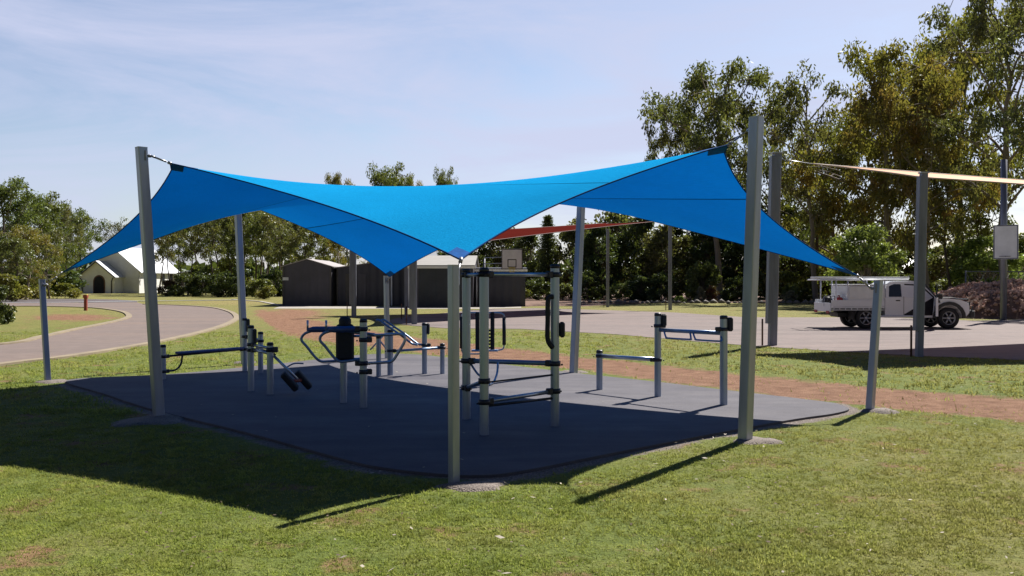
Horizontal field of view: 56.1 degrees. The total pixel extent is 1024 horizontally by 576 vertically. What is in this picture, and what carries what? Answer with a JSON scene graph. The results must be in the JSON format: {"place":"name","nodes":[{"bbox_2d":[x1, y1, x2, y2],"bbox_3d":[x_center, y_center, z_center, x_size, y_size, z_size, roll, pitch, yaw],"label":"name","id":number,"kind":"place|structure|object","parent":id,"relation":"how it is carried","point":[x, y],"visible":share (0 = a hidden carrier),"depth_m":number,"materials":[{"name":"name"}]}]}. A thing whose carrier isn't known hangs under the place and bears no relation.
{"place":"outdoors","nodes":[
{"label":"outdoors","id":0,"kind":"place"},
{"bbox_2d":[0,302,233,361],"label":"driveway","id":1,"kind":"structure","parent":0,"point":[176,320],"depth_m":34.78,"materials":[{"name":"concrete"}]},
{"bbox_2d":[0,306,131,344],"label":"driveway kerb","id":2,"kind":"structure","parent":1,"relation":"on","point":[128,315],"depth_m":37.56,"materials":[{"name":"concrete"}]},
{"bbox_2d":[0,304,238,365],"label":"driveway kerb","id":3,"kind":"structure","parent":1,"relation":"on","point":[235,318],"depth_m":26.11,"materials":[{"name":"concrete"}]},
{"bbox_2d":[78,248,186,292],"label":"church","id":4,"kind":"structure","parent":0,"point":[120,272],"depth_m":143.77,"materials":[{"name":"white paint"}]},
{"bbox_2d":[0,291,1023,575],"bbox_3d":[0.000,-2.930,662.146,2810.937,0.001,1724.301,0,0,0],"label":"lawn","id":5,"kind":"structure","parent":0,"point":[264,317],"depth_m":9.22,"materials":[{"name":"plant"}]},
{"bbox_2d":[0,284,17,324],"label":"garden shrub","id":6,"kind":"object","parent":5,"relation":"on","point":[7,316],"visible":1,"depth_m":39.94,"materials":[{"name":"green plant"}]},
{"bbox_2d":[0,273,32,301],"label":"garden shrub","id":7,"kind":"object","parent":5,"relation":"on","point":[16,290],"visible":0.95,"depth_m":84.09,"materials":[{"name":"green plant"}]},
{"bbox_2d":[0,232,36,300],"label":"eucalypt tree","id":8,"kind":"object","parent":5,"relation":"on","point":[11,243],"visible":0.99,"depth_m":87.59,"materials":[{"name":"green plant"}]},
{"bbox_2d":[0,175,53,284],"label":"eucalypt tree","id":9,"kind":"object","parent":5,"relation":"on","point":[19,215],"visible":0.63,"depth_m":95.60,"materials":[{"name":"green plant"}]},
{"bbox_2d":[0,224,65,299],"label":"eucalypt tree","id":10,"kind":"object","parent":5,"relation":"on","point":[30,233],"visible":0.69,"depth_m":92.12,"materials":[{"name":"green plant"}]},
{"bbox_2d":[2,191,90,278],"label":"eucalypt tree","id":11,"kind":"object","parent":5,"relation":"on","point":[44,225],"visible":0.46,"depth_m":103.40,"materials":[{"name":"green plant"}]},
{"bbox_2d":[24,229,70,298],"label":"eucalypt tree","id":12,"kind":"object","parent":5,"relation":"on","point":[55,234],"visible":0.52,"depth_m":97.69,"materials":[{"name":"green plant"}]},
{"bbox_2d":[33,379,65,383],"bbox_3d":[-8.184,1.668,17.184,0.529,0.038,0.650,0,0,25],"label":"concrete footing","id":13,"kind":"object","parent":5,"relation":"on","point":[52,381],"visible":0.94,"depth_m":17.01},
{"bbox_2d":[38,279,50,379],"bbox_3d":[-8.419,0.783,17.305,0.297,1.887,0.114,0,0,34],"label":"sail post","id":14,"kind":"object","parent":13,"relation":"on","point":[44,330],"visible":0.88,"depth_m":17.27,"materials":[{"name":"metal"}]},
{"bbox_2d":[41,264,89,295],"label":"garden shrub","id":15,"kind":"object","parent":5,"relation":"on","point":[70,276],"visible":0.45,"depth_m":115.58,"materials":[{"name":"green plant"}]},
{"bbox_2d":[47,203,85,257],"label":"eucalypt tree","id":16,"kind":"object","parent":5,"relation":"on","point":[67,214],"visible":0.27,"depth_m":129.45,"materials":[{"name":"green plant"}]},
{"bbox_2d":[43,207,108,270],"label":"eucalypt tree","id":17,"kind":"object","parent":5,"relation":"on","point":[83,252],"visible":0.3,"depth_m":171.67,"materials":[{"name":"green plant"}]},
{"bbox_2d":[109,413,184,427],"bbox_3d":[-4.660,1.702,12.442,0.922,0.038,1.379,0,0,0],"label":"concrete footing","id":18,"kind":"object","parent":5,"relation":"on","point":[165,419],"visible":0.82,"depth_m":12.23,"materials":[{"name":"concrete"}]},
{"bbox_2d":[135,146,164,415],"bbox_3d":[-4.751,-0.040,12.623,0.364,3.599,0.158,0,1,-45],"label":"sail post","id":19,"kind":"object","parent":18,"relation":"on","point":[142,155],"visible":0.88,"depth_m":12.58,"materials":[{"name":"metal"}]},
{"bbox_2d":[154,233,187,278],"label":"eucalypt tree","id":20,"kind":"object","parent":5,"relation":"on","point":[167,243],"visible":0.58,"depth_m":121.57,"materials":[{"name":"green plant"}]},
{"bbox_2d":[166,271,201,296],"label":"garden shrub","id":21,"kind":"object","parent":5,"relation":"on","point":[177,290],"visible":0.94,"depth_m":111.35,"materials":[{"name":"green plant"}]},
{"bbox_2d":[167,223,209,295],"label":"eucalypt tree","id":22,"kind":"object","parent":5,"relation":"on","point":[188,253],"visible":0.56,"depth_m":119.38,"materials":[{"name":"green plant"}]},
{"bbox_2d":[186,272,218,296],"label":"garden shrub","id":23,"kind":"object","parent":5,"relation":"on","point":[202,277],"visible":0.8,"depth_m":111.38,"materials":[{"name":"green plant"}]},
{"bbox_2d":[193,215,247,273],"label":"eucalypt tree","id":24,"kind":"object","parent":5,"relation":"on","point":[214,230],"visible":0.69,"depth_m":118.14,"materials":[{"name":"green plant"}]},
{"bbox_2d":[206,270,237,296],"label":"garden shrub","id":25,"kind":"object","parent":5,"relation":"on","point":[229,283],"visible":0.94,"depth_m":107.23,"materials":[{"name":"green plant"}]},
{"bbox_2d":[205,213,256,273],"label":"eucalypt tree","id":26,"kind":"object","parent":5,"relation":"on","point":[230,249],"visible":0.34,"depth_m":123.45,"materials":[{"name":"green plant"}]},
{"bbox_2d":[243,210,289,274],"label":"eucalypt tree","id":27,"kind":"object","parent":5,"relation":"on","point":[257,230],"visible":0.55,"depth_m":119.37,"materials":[{"name":"green plant"}]},
{"bbox_2d":[249,213,309,295],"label":"eucalypt tree","id":28,"kind":"object","parent":5,"relation":"on","point":[279,250],"visible":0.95,"depth_m":113.95,"materials":[{"name":"green plant"}]},
{"bbox_2d":[282,227,330,261],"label":"eucalypt tree","id":29,"kind":"object","parent":5,"relation":"on","point":[309,249],"visible":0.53,"depth_m":123.18,"materials":[{"name":"green plant"}]},
{"bbox_2d":[308,171,355,265],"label":"eucalypt tree","id":30,"kind":"object","parent":5,"relation":"on","point":[336,248],"visible":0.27,"depth_m":129.66,"materials":[{"name":"green plant"}]},
{"bbox_2d":[347,250,355,316],"bbox_3d":[-8.070,-0.464,48.449,0.526,3.837,0.344,0,0,0],"label":"court pole","id":31,"kind":"object","parent":5,"relation":"on","point":[352,279],"visible":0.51,"depth_m":48.30,"materials":[{"name":"metal"}]},
{"bbox_2d":[366,161,414,185],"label":"eucalypt tree","id":32,"kind":"object","parent":5,"relation":"on","point":[383,177],"visible":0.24,"depth_m":126.97,"materials":[{"name":"green plant"}]},
{"bbox_2d":[276,306,520,308],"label":"shed apron","id":33,"kind":"object","parent":5,"relation":"on","point":[323,307],"visible":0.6,"depth_m":65.36,"materials":[{"name":"concrete"}]},
{"bbox_2d":[281,259,343,305],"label":"shed","id":34,"kind":"structure","parent":33,"relation":"on","point":[309,282],"depth_m":69.99,"materials":[{"name":"metal"}]},
{"bbox_2d":[336,263,403,305],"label":"shed","id":35,"kind":"structure","parent":33,"relation":"on","point":[369,285],"depth_m":70.78,"materials":[{"name":"metal"}]},
{"bbox_2d":[408,256,478,306],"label":"shed","id":36,"kind":"structure","parent":33,"relation":"on","point":[432,281],"depth_m":66.26,"materials":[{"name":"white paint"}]},
{"bbox_2d":[419,269,447,306],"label":"roller door","id":37,"kind":"structure","parent":36,"relation":"in","point":[433,283],"depth_m":66.26,"materials":[{"name":"metal"}]},
{"bbox_2d":[474,267,527,306],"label":"shed","id":38,"kind":"structure","parent":33,"relation":"on","point":[505,291],"depth_m":68.10,"materials":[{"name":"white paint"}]},
{"bbox_2d":[483,249,522,272],"bbox_3d":[-0.951,-0.591,62.989,1.029,3.881,3.744,0,1,-44],"label":"basketball hoop","id":39,"kind":"object","parent":33,"relation":"on","point":[511,259],"visible":0.98,"depth_m":61.96,"materials":[{"name":"white paint"}]},
{"bbox_2d":[66,354,848,477],"bbox_3d":[-1.825,1.683,16.032,8.367,0.050,13.403,0,1,-39],"label":"rubber pad","id":40,"kind":"object","parent":5,"relation":"on","point":[403,415],"visible":0.77,"depth_m":12.95,"materials":[{"name":"rubber"}]},
{"bbox_2d":[160,318,263,378],"bbox_3d":[-5.780,1.120,18.167,2.025,1.045,0.795,0,1,-38],"label":"exercise station","id":41,"kind":"object","parent":40,"relation":"on","point":[244,335],"visible":0.83,"depth_m":18.46,"materials":[{"name":"metal"}]},
{"bbox_2d":[247,325,311,394],"bbox_3d":[-3.810,1.133,15.266,1.322,1.060,0.596,0,0,32],"label":"exercise station","id":42,"kind":"object","parent":40,"relation":"on","point":[270,351],"visible":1,"depth_m":15.04,"materials":[{"name":"metal"}]},
{"bbox_2d":[300,317,406,407],"bbox_3d":[-2.367,1.044,14.037,1.841,1.256,0.996,0,0,20],"label":"exercise station","id":43,"kind":"object","parent":40,"relation":"on","point":[345,330],"visible":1,"depth_m":13.70,"materials":[{"name":"metal"}]},
{"bbox_2d":[370,319,447,376],"bbox_3d":[-1.979,1.108,18.117,1.494,1.070,0.640,0,0,0],"label":"exercise station","id":44,"kind":"object","parent":40,"relation":"on","point":[425,345],"visible":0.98,"depth_m":18.29,"materials":[{"name":"metal"}]},
{"bbox_2d":[460,312,505,354],"bbox_3d":[-0.502,1.032,16.461,0.795,1.245,0.252,0,0,0],"label":"exercise station","id":45,"kind":"object","parent":40,"relation":"on","point":[491,334],"visible":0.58,"depth_m":16.42,"materials":[{"name":"metal"}]},
{"bbox_2d":[459,264,564,435],"bbox_3d":[-0.255,0.698,11.862,1.305,1.978,1.355,0,1,-39],"label":"exercise station","id":46,"kind":"object","parent":40,"relation":"on","point":[554,329],"visible":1,"depth_m":11.70,"materials":[{"name":"metal"}]},
{"bbox_2d":[593,313,732,404],"bbox_3d":[2.262,1.024,14.740,0.242,1.286,2.692,0,1,-39],"label":"exercise station","id":47,"kind":"object","parent":40,"relation":"on","point":[722,330],"visible":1,"depth_m":14.65,"materials":[{"name":"metal"}]},
{"bbox_2d":[432,480,508,491],"bbox_3d":[-0.358,1.731,8.398,0.727,0.038,0.431,0,0,0],"label":"concrete footing","id":48,"kind":"object","parent":5,"relation":"on","point":[476,486],"visible":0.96,"depth_m":8.34,"materials":[{"name":"concrete"}]},
{"bbox_2d":[447,265,459,482],"bbox_3d":[-0.512,0.790,8.600,0.132,1.997,0.123,0,1,-42],"label":"sail post","id":49,"kind":"object","parent":48,"relation":"on","point":[453,385],"visible":0.88,"depth_m":8.54,"materials":[{"name":"metal"}]},
{"bbox_2d":[474,227,533,272],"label":"leafy tree","id":50,"kind":"object","parent":5,"relation":"on","point":[500,245],"visible":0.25,"depth_m":109.50,"materials":[{"name":"green plant"}]},
{"bbox_2d":[5,257,1022,288],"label":"distant wood","id":51,"kind":"object","parent":5,"relation":"on","point":[201,265],"visible":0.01,"depth_m":238.25,"materials":[{"name":"green plant"}]},
{"bbox_2d":[36,383,1023,575],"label":"leaf scraps","id":52,"kind":"object","parent":5,"relation":"on","point":[556,514],"visible":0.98,"depth_m":7.30,"materials":[{"name":"plant"}]},
{"bbox_2d":[563,370,587,372],"bbox_3d":[1.251,1.656,18.934,0.549,0.038,0.667,0,0,0],"label":"concrete footing","id":53,"kind":"object","parent":5,"relation":"on","point":[580,371],"visible":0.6,"depth_m":18.88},
{"bbox_2d":[569,207,584,372],"bbox_3d":[1.279,-0.069,18.754,0.140,3.571,0.398,0,1,42],"label":"sail post","id":54,"kind":"object","parent":53,"relation":"on","point":[577,288],"visible":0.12,"depth_m":18.70,"materials":[{"name":"metal"}]},
{"bbox_2d":[508,293,822,306],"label":"garden bed","id":55,"kind":"object","parent":5,"relation":"on","point":[534,302],"visible":0.22,"depth_m":84.24,"materials":[{"name":"red soil"}]},
{"bbox_2d":[506,235,551,297],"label":"leafy tree","id":56,"kind":"object","parent":55,"relation":"on","point":[528,243],"visible":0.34,"depth_m":103.36,"materials":[{"name":"green plant"}]},
{"bbox_2d":[525,276,549,299],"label":"garden shrub","id":57,"kind":"object","parent":55,"relation":"on","point":[537,293],"visible":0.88,"depth_m":89.44,"materials":[{"name":"green plant"}]},
{"bbox_2d":[532,215,563,295],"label":"conifer tree","id":58,"kind":"object","parent":55,"relation":"on","point":[548,242],"visible":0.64,"depth_m":97.59,"materials":[{"name":"green plant"}]},
{"bbox_2d":[555,217,598,296],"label":"leafy tree","id":59,"kind":"object","parent":55,"relation":"on","point":[566,237],"visible":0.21,"depth_m":100.60,"materials":[{"name":"green plant"}]},
{"bbox_2d":[568,268,605,299],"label":"garden shrub","id":60,"kind":"object","parent":55,"relation":"on","point":[593,294],"visible":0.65,"depth_m":89.37,"materials":[{"name":"green plant"}]},
{"bbox_2d":[569,227,625,298],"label":"leafy tree","id":61,"kind":"object","parent":55,"relation":"on","point":[615,263],"visible":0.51,"depth_m":95.08,"materials":[{"name":"green plant"}]},
{"bbox_2d":[594,210,645,293],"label":"leafy tree","id":62,"kind":"object","parent":55,"relation":"on","point":[615,218],"visible":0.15,"depth_m":107.65,"materials":[{"name":"green plant"}]},
{"bbox_2d":[609,217,667,298],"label":"leafy tree","id":63,"kind":"object","parent":55,"relation":"on","point":[624,240],"visible":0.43,"depth_m":96.92,"materials":[{"name":"green plant"}]},
{"bbox_2d":[624,274,657,300],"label":"garden shrub","id":64,"kind":"object","parent":55,"relation":"on","point":[637,283],"visible":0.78,"depth_m":87.50,"materials":[{"name":"green plant"}]},
{"bbox_2d":[612,93,711,298],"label":"eucalypt tree","id":65,"kind":"object","parent":55,"relation":"on","point":[661,142],"visible":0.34,"depth_m":93.61,"materials":[{"name":"green plant"}]},
{"bbox_2d":[646,270,679,300],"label":"garden shrub","id":66,"kind":"object","parent":55,"relation":"on","point":[653,292],"visible":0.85,"depth_m":85.71,"materials":[{"name":"green plant"}]},
{"bbox_2d":[635,224,694,298],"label":"leafy tree","id":67,"kind":"object","parent":55,"relation":"on","point":[654,242],"visible":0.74,"depth_m":93.03,"materials":[{"name":"green plant"}]},
{"bbox_2d":[683,261,721,301],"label":"garden shrub","id":68,"kind":"object","parent":55,"relation":"on","point":[711,276],"visible":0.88,"depth_m":83.56,"materials":[{"name":"green plant"}]},
{"bbox_2d":[677,233,741,298],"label":"leafy tree","id":69,"kind":"object","parent":55,"relation":"on","point":[707,250],"visible":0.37,"depth_m":92.46,"materials":[{"name":"green plant"}]},
{"bbox_2d":[637,56,797,300],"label":"eucalypt tree","id":70,"kind":"object","parent":55,"relation":"on","point":[721,112],"visible":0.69,"depth_m":86.71,"materials":[{"name":"green plant"}]},
{"bbox_2d":[719,275,742,300],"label":"garden shrub","id":71,"kind":"object","parent":55,"relation":"on","point":[732,284],"visible":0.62,"depth_m":85.75,"materials":[{"name":"green plant"}]},
{"bbox_2d":[720,241,789,299],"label":"leafy tree","id":72,"kind":"object","parent":55,"relation":"on","point":[761,276],"visible":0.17,"depth_m":92.54,"materials":[{"name":"green plant"}]},
{"bbox_2d":[728,98,836,226],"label":"eucalypt tree","id":73,"kind":"object","parent":55,"relation":"on","point":[765,197],"visible":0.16,"depth_m":98.49,"materials":[{"name":"green plant"}]},
{"bbox_2d":[759,204,825,298],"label":"leafy tree","id":74,"kind":"object","parent":55,"relation":"on","point":[796,262],"visible":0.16,"depth_m":98.34,"materials":[{"name":"green plant"}]},
{"bbox_2d":[778,270,811,298],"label":"garden shrub","id":75,"kind":"object","parent":55,"relation":"on","point":[789,278],"visible":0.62,"depth_m":83.43,"materials":[{"name":"green plant"}]},
{"bbox_2d":[739,59,858,301],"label":"eucalypt tree","id":76,"kind":"object","parent":55,"relation":"on","point":[791,90],"visible":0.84,"depth_m":80.99,"materials":[{"name":"green plant"}]},
{"bbox_2d":[780,120,889,260],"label":"eucalypt tree","id":77,"kind":"object","parent":55,"relation":"on","point":[824,158],"visible":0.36,"depth_m":89.03,"materials":[{"name":"green plant"}]},
{"bbox_2d":[801,101,933,275],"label":"eucalypt tree","id":78,"kind":"object","parent":55,"relation":"on","point":[849,160],"visible":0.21,"depth_m":85.22,"materials":[{"name":"green plant"}]},
{"bbox_2d":[927,240,986,291],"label":"leafy tree","id":79,"kind":"object","parent":55,"relation":"on","point":[936,266],"visible":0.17,"depth_m":90.28,"materials":[{"name":"green plant"}]},
{"bbox_2d":[665,226,671,309],"bbox_3d":[9.802,-1.364,59.982,0.438,5.470,0.284,0,0,0],"label":"court pole","id":80,"kind":"object","parent":5,"relation":"on","point":[669,267],"visible":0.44,"depth_m":59.89,"materials":[{"name":"metal"}]},
{"bbox_2d":[390,308,1023,359],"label":"court","id":81,"kind":"object","parent":5,"relation":"on","point":[996,339],"visible":0.8,"depth_m":34.82,"materials":[{"name":"concrete"}]},
{"bbox_2d":[406,261,416,323],"bbox_3d":[-4.159,-0.229,39.989,0.507,3.486,0.332,0,0,0],"label":"court pole","id":82,"kind":"object","parent":81,"relation":"on","point":[413,287],"visible":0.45,"depth_m":39.84,"materials":[{"name":"metal"}]},
{"bbox_2d":[490,221,651,240],"bbox_3d":[-0.129,-3.021,54.160,10.335,2.779,27.127,0,1,36],"label":"shade sail","id":83,"kind":"object","parent":82,"relation":"attached to","point":[516,233],"visible":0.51,"depth_m":54.23,"materials":[{"name":"red fabric"}]},
{"bbox_2d":[761,152,782,345],"bbox_3d":[7.246,-1.085,26.790,0.583,5.387,0.302,0,0,0],"label":"court pole","id":84,"kind":"object","parent":81,"relation":"on","point":[772,266],"visible":0.79,"depth_m":26.66,"materials":[{"name":"metal"}]},
{"bbox_2d":[807,279,974,328],"bbox_3d":[14.500,0.594,36.452,5.760,1.867,2.837,0,0,0],"label":"ute","id":85,"kind":"object","parent":81,"relation":"on","point":[853,308],"visible":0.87,"depth_m":36.01,"materials":[{"name":"white metal"}]},
{"bbox_2d":[993,159,1018,319],"bbox_3d":[22.176,-2.205,43.441,0.932,7.389,1.888,0,0,9],"label":"basketball hoop","id":86,"kind":"object","parent":81,"relation":"on","point":[1005,241],"visible":0.98,"depth_m":43.24,"materials":[{"name":"metal"}]},
{"bbox_2d":[733,436,782,444],"bbox_3d":[2.756,1.714,10.798,0.618,0.038,0.533,0,0,0],"label":"concrete footing","id":87,"kind":"object","parent":5,"relation":"on","point":[756,440],"visible":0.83,"depth_m":10.65,"materials":[{"name":"concrete"}]},
{"bbox_2d":[738,116,763,439],"bbox_3d":[2.667,-0.063,10.730,0.145,3.672,0.310,0,0,-33],"label":"sail post","id":88,"kind":"object","parent":87,"relation":"on","point":[751,271],"visible":0.88,"depth_m":10.68,"materials":[{"name":"metal"}]},
{"bbox_2d":[45,129,870,288],"bbox_3d":[-1.740,-0.919,15.684,8.557,1.833,13.187,0,1,-38],"label":"shade sail","id":89,"kind":"object","parent":88,"relation":"attached to","point":[389,231],"visible":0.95,"depth_m":12.94,"materials":[{"name":"blue fabric"}]},
{"bbox_2d":[823,222,909,295],"bbox_3d":[20.629,-1.173,56.057,4.229,5.344,5.307,0,0,-2],"label":"leafy tree","id":90,"kind":"object","parent":5,"relation":"on","point":[853,254],"visible":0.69,"depth_m":55.37,"materials":[{"name":"green plant"}]},
{"bbox_2d":[858,408,899,413],"bbox_3d":[5.044,1.697,13.251,0.587,0.037,0.561,0,0,0],"label":"concrete footing","id":91,"kind":"object","parent":5,"relation":"on","point":[881,410],"visible":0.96,"depth_m":13.17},
{"bbox_2d":[865,280,882,408],"bbox_3d":[5.055,0.823,13.403,0.250,1.862,0.136,0,0,0],"label":"sail post","id":92,"kind":"object","parent":91,"relation":"on","point":[877,288],"visible":0.87,"depth_m":13.37,"materials":[{"name":"metal"}]},
{"bbox_2d":[781,38,981,276],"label":"eucalypt tree","id":93,"kind":"object","parent":5,"relation":"on","point":[881,63],"visible":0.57,"depth_m":75.70,"materials":[{"name":"green plant"}]},
{"bbox_2d":[910,172,929,356],"bbox_3d":[9.701,-0.561,22.894,0.439,4.396,0.217,0,0,0],"label":"court pole","id":94,"kind":"object","parent":5,"relation":"on","point":[920,252],"visible":1,"depth_m":22.80,"materials":[{"name":"metal"}]},
{"bbox_2d":[782,159,1023,184],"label":"shade sail","id":95,"kind":"object","parent":94,"relation":"attached to","point":[962,177],"visible":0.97,"depth_m":26.44,"materials":[{"name":"beige fabric"}]},
{"bbox_2d":[854,70,1016,286],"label":"eucalypt tree","id":96,"kind":"object","parent":5,"relation":"on","point":[929,88],"visible":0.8,"depth_m":69.70,"materials":[{"name":"green plant"}]},
{"bbox_2d":[897,0,1023,282],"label":"eucalypt tree","id":97,"kind":"object","parent":5,"relation":"on","point":[984,95],"visible":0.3,"depth_m":81.46,"materials":[{"name":"green plant"}]},
{"bbox_2d":[930,153,1000,286],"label":"eucalypt tree","id":98,"kind":"object","parent":5,"relation":"on","point":[935,184],"visible":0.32,"depth_m":72.98,"materials":[{"name":"green plant"}]},
{"bbox_2d":[912,0,1023,278],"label":"eucalypt tree","id":99,"kind":"object","parent":5,"relation":"on","point":[984,37],"visible":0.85,"depth_m":65.49,"materials":[{"name":"green plant"}]},
{"bbox_2d":[931,155,1018,281],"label":"eucalypt tree","id":100,"kind":"object","parent":5,"relation":"on","point":[981,230],"visible":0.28,"depth_m":80.36,"materials":[{"name":"green plant"}]},
{"bbox_2d":[941,280,1023,318],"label":"rubble mound","id":101,"kind":"object","parent":5,"relation":"on","point":[1010,315],"visible":0.26,"depth_m":46.20,"materials":[{"name":"red soil"}]},
{"bbox_2d":[934,277,1023,315],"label":"rubble stones","id":102,"kind":"object","parent":101,"relation":"on","point":[964,289],"visible":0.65,"depth_m":48.11,"materials":[{"name":"stone"}]},
{"bbox_2d":[944,234,1023,285],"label":"leafy tree","id":103,"kind":"object","parent":5,"relation":"on","point":[972,258],"visible":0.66,"depth_m":71.35,"materials":[{"name":"green plant"}]},
{"bbox_2d":[983,26,1023,153],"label":"eucalypt tree","id":104,"kind":"object","parent":5,"relation":"on","point":[1008,50],"visible":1,"depth_m":59.18,"materials":[{"name":"green plant"}]},
{"bbox_2d":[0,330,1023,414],"bbox_3d":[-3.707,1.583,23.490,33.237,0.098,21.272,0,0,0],"label":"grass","id":105,"kind":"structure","parent":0,"point":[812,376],"depth_m":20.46,"materials":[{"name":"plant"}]},
{"bbox_2d":[0,0,1023,269],"label":"sky","id":106,"kind":"structure","parent":0,"point":[303,91],"materials":[{"name":"blue"}]},
{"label":"concrete footing","id":107,"kind":"structure","parent":0,"visible":0},
{"bbox_2d":[234,214,247,363],"bbox_3d":[-5.886,-0.125,20.856,0.357,3.652,0.160,0,0,26],"label":"sail post","id":108,"kind":"object","parent":107,"relation":"on","point":[240,266],"visible":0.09,"depth_m":20.81,"materials":[{"name":"metal"}]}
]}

